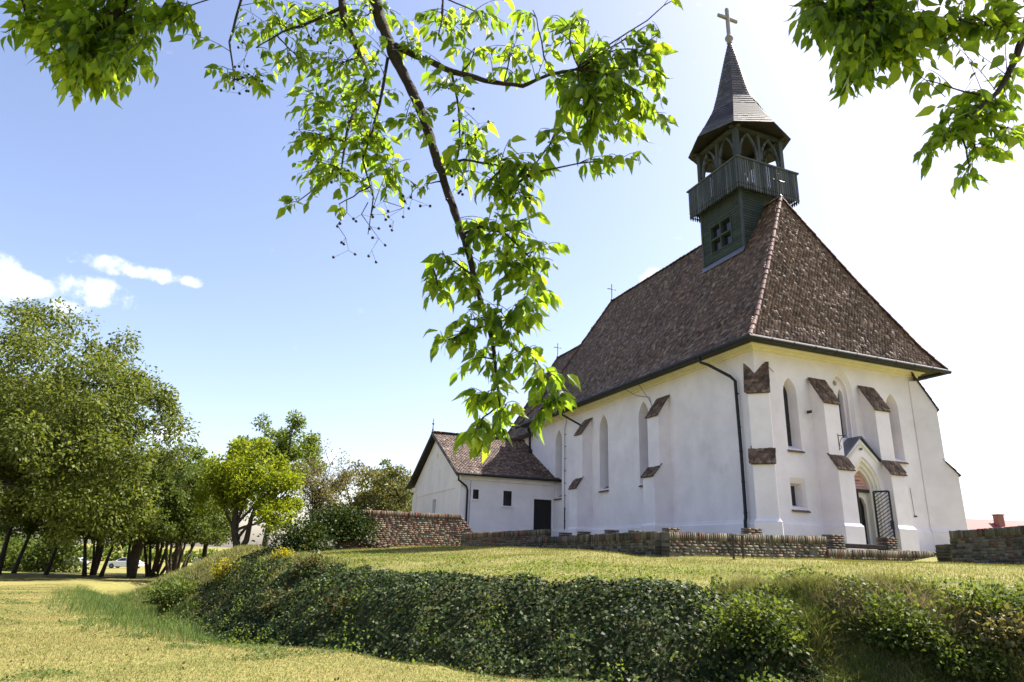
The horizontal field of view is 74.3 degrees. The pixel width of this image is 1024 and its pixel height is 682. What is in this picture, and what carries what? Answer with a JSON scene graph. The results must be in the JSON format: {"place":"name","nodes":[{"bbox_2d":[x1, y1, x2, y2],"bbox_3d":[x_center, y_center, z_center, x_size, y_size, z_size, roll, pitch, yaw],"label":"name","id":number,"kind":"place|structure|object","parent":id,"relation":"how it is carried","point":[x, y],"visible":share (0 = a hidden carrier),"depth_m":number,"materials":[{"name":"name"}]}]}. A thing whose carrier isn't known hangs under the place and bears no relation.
{"place":"outdoors","nodes":[
{"label":"outdoors","id":0,"kind":"place"},
{"bbox_2d":[0,541,1023,681],"bbox_3d":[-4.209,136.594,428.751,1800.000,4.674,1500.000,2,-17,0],"label":"ground","id":1,"kind":"structure","parent":0,"point":[114,578],"depth_m":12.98,"materials":[{"name":"green plant"}]},
{"bbox_2d":[0,520,31,570],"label":"bush","id":2,"kind":"object","parent":1,"relation":"on","point":[7,565],"visible":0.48,"depth_m":59.58,"materials":[{"name":"green plant"}]},
{"bbox_2d":[2,526,36,570],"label":"bush","id":3,"kind":"object","parent":1,"relation":"on","point":[22,544],"visible":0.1,"depth_m":62.52,"materials":[{"name":"green plant"}]},
{"bbox_2d":[0,496,45,572],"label":"tree","id":4,"kind":"object","parent":1,"relation":"on","point":[17,562],"visible":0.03,"depth_m":50.83,"materials":[{"name":"green plant"}]},
{"bbox_2d":[0,464,64,573],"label":"tree","id":5,"kind":"object","parent":1,"relation":"on","point":[25,523],"visible":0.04,"depth_m":47.30,"materials":[{"name":"green plant"}]},
{"bbox_2d":[12,530,61,567],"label":"bush","id":6,"kind":"object","parent":1,"relation":"on","point":[35,542],"visible":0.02,"depth_m":67.80,"materials":[{"name":"green plant"}]},
{"bbox_2d":[13,473,83,574],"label":"tree","id":7,"kind":"object","parent":1,"relation":"on","point":[48,567],"visible":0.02,"depth_m":48.28,"materials":[{"name":"green plant"}]},
{"bbox_2d":[3,521,101,572],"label":"bush","id":8,"kind":"object","parent":1,"relation":"on","point":[39,559],"visible":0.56,"depth_m":59.75,"materials":[{"name":"green plant"}]},
{"bbox_2d":[67,556,89,566],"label":"parked car","id":9,"kind":"object","parent":1,"relation":"on","point":[81,561],"visible":0.12,"depth_m":91.04,"materials":[{"name":"paint"}]},
{"bbox_2d":[45,462,125,575],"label":"tree","id":10,"kind":"object","parent":1,"relation":"on","point":[84,568],"visible":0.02,"depth_m":48.24,"materials":[{"name":"green plant"}]},
{"bbox_2d":[76,526,104,574],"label":"tree","id":11,"kind":"object","parent":1,"relation":"on","point":[97,553],"visible":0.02,"depth_m":52.59,"materials":[{"name":"brown plant"}]},
{"bbox_2d":[0,296,200,550],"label":"tree","id":12,"kind":"object","parent":1,"relation":"on","point":[76,439],"visible":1,"depth_m":39.85,"materials":[{"name":"green plant"}]},
{"bbox_2d":[71,474,160,576],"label":"tree","id":13,"kind":"object","parent":1,"relation":"on","point":[102,571],"visible":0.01,"depth_m":46.88,"materials":[{"name":"green plant"}]},
{"bbox_2d":[107,558,144,568],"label":"parked car","id":14,"kind":"object","parent":1,"relation":"on","point":[120,562],"visible":0.66,"depth_m":91.83,"materials":[{"name":"paint"}]},
{"bbox_2d":[113,516,165,552],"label":"tree","id":15,"kind":"object","parent":1,"relation":"on","point":[147,544],"visible":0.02,"depth_m":53.59,"materials":[{"name":"green plant"}]},
{"bbox_2d":[68,543,228,562],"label":"hedge","id":16,"kind":"object","parent":1,"relation":"on","point":[115,555],"visible":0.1,"depth_m":143.75,"materials":[{"name":"green plant"}]},
{"bbox_2d":[100,446,198,577],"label":"tree","id":17,"kind":"object","parent":1,"relation":"on","point":[133,560],"visible":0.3,"depth_m":46.50,"materials":[{"name":"green plant"}]},
{"bbox_2d":[133,572,203,605],"bbox_3d":[-12.981,9.495,25.923,2.796,1.200,2.463,2,-17,0],"label":"bush","id":18,"kind":"object","parent":1,"relation":"on","point":[172,593],"visible":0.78,"depth_m":25.39,"materials":[{"name":"green plant"}]},
{"bbox_2d":[143,460,212,576],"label":"tree","id":19,"kind":"object","parent":1,"relation":"on","point":[156,567],"visible":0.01,"depth_m":52.09,"materials":[{"name":"green plant"}]},
{"bbox_2d":[142,458,231,573],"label":"tree","id":20,"kind":"object","parent":1,"relation":"on","point":[201,524],"visible":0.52,"depth_m":48.78,"materials":[{"name":"green plant"}]},
{"bbox_2d":[152,484,232,566],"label":"tree","id":21,"kind":"object","parent":1,"relation":"on","point":[174,547],"visible":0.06,"depth_m":53.88,"materials":[{"name":"green plant"}]},
{"bbox_2d":[146,443,261,568],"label":"tall tree","id":22,"kind":"object","parent":1,"relation":"on","point":[197,456],"visible":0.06,"depth_m":61.78,"materials":[{"name":"green plant"}]},
{"bbox_2d":[38,567,387,657],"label":"grass","id":23,"kind":"structure","parent":1,"relation":"on","point":[106,603],"depth_m":16.39,"materials":[{"name":"green plant"}]},
{"bbox_2d":[182,461,250,559],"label":"tree","id":24,"kind":"object","parent":1,"relation":"on","point":[205,548],"visible":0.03,"depth_m":54.76,"materials":[{"name":"green plant"}]},
{"bbox_2d":[205,554,243,580],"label":"yellow shrub","id":25,"kind":"object","parent":1,"relation":"on","point":[214,571],"visible":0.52,"depth_m":24.76,"materials":[{"name":"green plant"}]},
{"bbox_2d":[122,544,367,631],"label":"grass","id":26,"kind":"structure","parent":1,"relation":"on","point":[195,566],"depth_m":25.84,"materials":[{"name":"green plant"}]},
{"bbox_2d":[190,436,307,547],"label":"acacia tree","id":27,"kind":"object","parent":1,"relation":"on","point":[236,494],"visible":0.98,"depth_m":44.18,"materials":[{"name":"green plant"}]},
{"bbox_2d":[254,582,297,616],"bbox_3d":[-6.088,6.854,17.934,1.445,0.878,1.138,2,-17,0],"label":"bush","id":28,"kind":"object","parent":1,"relation":"on","point":[268,611],"visible":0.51,"depth_m":17.80,"materials":[{"name":"green plant"}]},
{"bbox_2d":[230,409,328,546],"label":"tall tree","id":29,"kind":"object","parent":1,"relation":"on","point":[282,444],"visible":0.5,"depth_m":61.27,"materials":[{"name":"green plant"}]},
{"bbox_2d":[269,545,296,559],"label":"yellow shrub","id":30,"kind":"object","parent":1,"relation":"on","point":[284,553],"visible":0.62,"depth_m":22.95,"materials":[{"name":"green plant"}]},
{"bbox_2d":[7,590,577,681],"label":"fallen leaves","id":31,"kind":"object","parent":1,"relation":"on","point":[42,678],"visible":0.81,"depth_m":10.24,"materials":[{"name":"yellow plant"}]},
{"bbox_2d":[252,509,347,552],"bbox_3d":[-8.342,7.580,26.903,3.800,1.816,3.411,2,-17,0],"label":"ivy clump","id":32,"kind":"object","parent":1,"relation":"on","point":[310,536],"visible":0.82,"depth_m":26.46,"materials":[{"name":"green plant"}]},
{"bbox_2d":[0,587,609,681],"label":"clover","id":33,"kind":"object","parent":1,"relation":"on","point":[226,643],"visible":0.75,"depth_m":10.79,"materials":[{"name":"green plant"}]},
{"bbox_2d":[288,545,331,579],"bbox_3d":[-5.797,6.383,19.439,1.188,0.992,1.254,8,-19,-20],"label":"bush","id":34,"kind":"object","parent":1,"relation":"on","point":[315,561],"visible":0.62,"depth_m":19.32,"materials":[{"name":"green plant"}]},
{"bbox_2d":[287,439,363,520],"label":"bare tree","id":35,"kind":"object","parent":1,"relation":"on","point":[322,494],"visible":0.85,"depth_m":48.77,"materials":[{"name":"green plant"}]},
{"bbox_2d":[319,587,357,615],"bbox_3d":[-4.029,6.190,16.090,1.116,0.656,1.126,2,-17,0],"label":"bush","id":36,"kind":"object","parent":1,"relation":"on","point":[338,600],"visible":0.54,"depth_m":15.97,"materials":[{"name":"green plant"}]},
{"bbox_2d":[308,459,411,519],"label":"olive tree","id":37,"kind":"object","parent":1,"relation":"on","point":[362,473],"visible":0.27,"depth_m":57.98,"materials":[{"name":"green plant"}]},
{"bbox_2d":[360,540,390,547],"bbox_3d":[-5.644,8.690,28.843,1.999,0.356,0.806,-4,-18,17],"label":"brick heap","id":38,"kind":"object","parent":1,"relation":"on","point":[376,544],"visible":0.94,"depth_m":28.71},
{"bbox_2d":[352,463,412,511],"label":"olive tree","id":39,"kind":"object","parent":1,"relation":"on","point":[399,495],"visible":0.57,"depth_m":55.91,"materials":[{"name":"green plant"}]},
{"bbox_2d":[352,458,413,507],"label":"tall tree","id":40,"kind":"object","parent":1,"relation":"on","point":[384,461],"visible":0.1,"depth_m":64.61,"materials":[{"name":"green plant"}]},
{"bbox_2d":[331,509,461,548],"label":"brick wall","id":41,"kind":"structure","parent":1,"relation":"on","point":[415,528],"depth_m":30.09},
{"bbox_2d":[300,495,388,541],"bbox_3d":[-7.179,7.546,28.864,4.031,1.935,3.138,2,-17,0],"label":"ivy clump","id":42,"kind":"object","parent":41,"relation":"on","point":[342,517],"visible":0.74,"depth_m":28.47,"materials":[{"name":"green plant"}]},
{"bbox_2d":[150,545,773,681],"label":"weeds","id":43,"kind":"object","parent":1,"relation":"on","point":[598,668],"visible":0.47,"depth_m":13.80,"materials":[{"name":"green plant"}]},
{"bbox_2d":[460,518,472,545],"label":"brick wall","id":44,"kind":"structure","parent":1,"relation":"on","point":[465,528],"depth_m":31.22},
{"bbox_2d":[406,418,561,536],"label":"church annex","id":45,"kind":"object","parent":1,"relation":"on","point":[505,486],"visible":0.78,"depth_m":42.22,"materials":[{"name":"white paint"}]},
{"bbox_2d":[469,489,480,500],"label":"window","id":46,"kind":"structure","parent":45,"relation":"in","point":[475,492],"depth_m":40.79,"materials":[{"name":"black glass"}]},
{"bbox_2d":[502,491,513,507],"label":"window","id":47,"kind":"structure","parent":45,"relation":"in","point":[507,495],"depth_m":41.50,"materials":[{"name":"black glass"}]},
{"bbox_2d":[533,499,550,529],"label":"door","id":48,"kind":"structure","parent":45,"relation":"in","point":[542,508],"depth_m":42.13,"materials":[{"name":"brown wood"}]},
{"bbox_2d":[157,548,824,681],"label":"ivy","id":49,"kind":"object","parent":1,"relation":"on","point":[383,575],"visible":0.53,"depth_m":13.29,"materials":[{"name":"green plant"}]},
{"bbox_2d":[461,529,550,547],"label":"brick wall","id":50,"kind":"structure","parent":1,"relation":"on","point":[521,538],"depth_m":29.24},
{"bbox_2d":[0,0,1023,462],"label":"hackberry tree","id":51,"kind":"object","parent":1,"relation":"on","point":[98,52],"visible":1,"depth_m":3.25,"materials":[{"name":"green plant"}]},
{"bbox_2d":[559,532,571,535],"bbox_3d":[2.105,7.998,26.669,0.433,0.844,0.320,9,-19,-21],"label":"brick stub","id":52,"kind":"object","parent":1,"relation":"on","point":[567,534],"visible":0.14,"depth_m":26.64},
{"bbox_2d":[577,531,590,534],"bbox_3d":[2.706,7.631,25.371,0.428,0.922,0.320,9,-19,-21],"label":"brick stub","id":53,"kind":"object","parent":1,"relation":"on","point":[585,533],"visible":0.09,"depth_m":25.37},
{"bbox_2d":[535,531,662,556],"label":"brick wall","id":54,"kind":"structure","parent":1,"relation":"on","point":[648,543],"depth_m":22.00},
{"bbox_2d":[604,530,618,533],"bbox_3d":[3.500,7.099,23.683,0.431,0.922,0.320,9,-19,-21],"label":"brick stub","id":55,"kind":"object","parent":1,"relation":"on","point":[610,531],"visible":0.12,"depth_m":23.68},
{"bbox_2d":[295,549,1023,595],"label":"clover","id":56,"kind":"object","parent":1,"relation":"on","point":[581,566],"visible":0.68,"depth_m":15.69,"materials":[{"name":"green plant"}]},
{"bbox_2d":[662,528,679,531],"bbox_3d":[5.301,6.774,22.452,0.511,1.078,0.320,9,-19,-21],"label":"brick stub","id":57,"kind":"object","parent":1,"relation":"on","point":[668,529],"visible":0.1,"depth_m":22.46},
{"bbox_2d":[504,7,967,550],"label":"church","id":58,"kind":"structure","parent":1,"relation":"on","point":[762,359],"depth_m":30.76,"materials":[{"name":"white paint"}]},
{"bbox_2d":[783,386,791,445],"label":"window","id":59,"kind":"structure","parent":58,"relation":"in","point":[784,390],"depth_m":28.14,"materials":[{"name":"black glass"}]},
{"bbox_2d":[791,486,795,504],"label":"window","id":60,"kind":"structure","parent":58,"relation":"in","point":[792,487],"depth_m":27.18,"materials":[{"name":"grey glass"}]},
{"bbox_2d":[838,395,843,436],"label":"window","id":61,"kind":"structure","parent":58,"relation":"in","point":[838,395],"depth_m":29.43,"materials":[{"name":"black glass"}]},
{"bbox_2d":[859,498,867,543],"bbox_3d":[14.102,7.676,27.408,1.200,3.200,0.035,9,-19,-21],"label":"door","id":62,"kind":"structure","parent":58,"relation":"in","point":[861,504],"depth_m":27.63,"materials":[{"name":"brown wood"}]},
{"bbox_2d":[729,534,744,558],"bbox_3d":[6.184,5.684,18.505,0.395,0.745,0.100,4,-18,-8],"label":"metal stand","id":63,"kind":"object","parent":1,"relation":"on","point":[732,539],"visible":0.76,"depth_m":18.52,"materials":[{"name":"metal"}]},
{"bbox_2d":[660,532,826,558],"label":"brick wall","id":64,"kind":"structure","parent":1,"relation":"on","point":[676,544],"depth_m":20.57,"materials":[{"name":"grey stone"}]},
{"bbox_2d":[741,528,761,533],"bbox_3d":[8.000,6.825,22.462,0.626,1.156,0.320,9,-19,-21],"label":"brick stub","id":65,"kind":"object","parent":64,"relation":"on","point":[751,531],"visible":0.12,"depth_m":22.48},
{"bbox_2d":[694,570,826,655],"bbox_3d":[3.958,4.300,10.863,1.950,1.199,1.879,-10,-21,32],"label":"bush","id":66,"kind":"object","parent":1,"relation":"on","point":[748,622],"visible":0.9,"depth_m":10.51,"materials":[{"name":"green plant"}]},
{"bbox_2d":[664,573,996,679],"bbox_3d":[4.812,4.287,8.561,5.851,2.591,8.231,-5,-19,21],"label":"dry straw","id":67,"kind":"object","parent":1,"relation":"on","point":[910,596],"visible":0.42,"depth_m":10.66,"materials":[{"name":"green plant"}]},
{"bbox_2d":[822,534,898,549],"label":"brick wall","id":68,"kind":"structure","parent":1,"relation":"on","point":[887,543],"depth_m":23.31,"materials":[{"name":"brick"}]},
{"bbox_2d":[706,564,1023,681],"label":"grass","id":69,"kind":"structure","parent":1,"relation":"on","point":[830,631],"depth_m":10.34,"materials":[{"name":"green plant"}]},
{"bbox_2d":[710,564,1023,681],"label":"weeds","id":70,"kind":"object","parent":1,"relation":"on","point":[840,588],"visible":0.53,"depth_m":10.46,"materials":[{"name":"green plant"}]},
{"bbox_2d":[826,549,936,561],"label":"brick wall","id":71,"kind":"structure","parent":1,"relation":"on","point":[883,555],"depth_m":22.52,"materials":[{"name":"grey stone"}]},
{"bbox_2d":[848,580,960,651],"bbox_3d":[5.866,4.115,10.210,1.359,0.956,1.285,8,-19,-20],"label":"bush","id":72,"kind":"object","parent":1,"relation":"on","point":[916,623],"visible":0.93,"depth_m":9.99,"materials":[{"name":"green plant"}]},
{"bbox_2d":[935,544,953,562],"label":"brick wall","id":73,"kind":"structure","parent":1,"relation":"on","point":[943,554],"depth_m":22.23,"materials":[{"name":"brick"}]},
{"bbox_2d":[910,614,1020,680],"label":"bush","id":74,"kind":"object","parent":1,"relation":"on","point":[952,652],"visible":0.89,"depth_m":9.47,"materials":[{"name":"green plant"}]},
{"bbox_2d":[931,575,1023,623],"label":"bush","id":75,"kind":"object","parent":1,"relation":"on","point":[991,597],"visible":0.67,"depth_m":10.10,"materials":[{"name":"green plant"}]},
{"bbox_2d":[949,525,1023,564],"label":"brick wall","id":76,"kind":"structure","parent":1,"relation":"on","point":[1001,545],"depth_m":20.30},
{"bbox_2d":[951,600,1023,656],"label":"bush","id":77,"kind":"object","parent":1,"relation":"on","point":[990,627],"visible":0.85,"depth_m":9.59,"materials":[{"name":"green plant"}]},
{"bbox_2d":[966,514,1023,529],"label":"house","id":78,"kind":"structure","parent":1,"relation":"on","point":[998,521],"depth_m":59.37,"materials":[{"name":"white paint"}]},
{"bbox_2d":[0,0,1023,547],"label":"sky","id":79,"kind":"structure","parent":0,"point":[156,213],"materials":[{"name":"blue"}]},
{"bbox_2d":[229,545,1023,614],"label":"grass","id":80,"kind":"structure","parent":0,"point":[626,557],"depth_m":17.23,"materials":[{"name":"green plant"}]}
]}

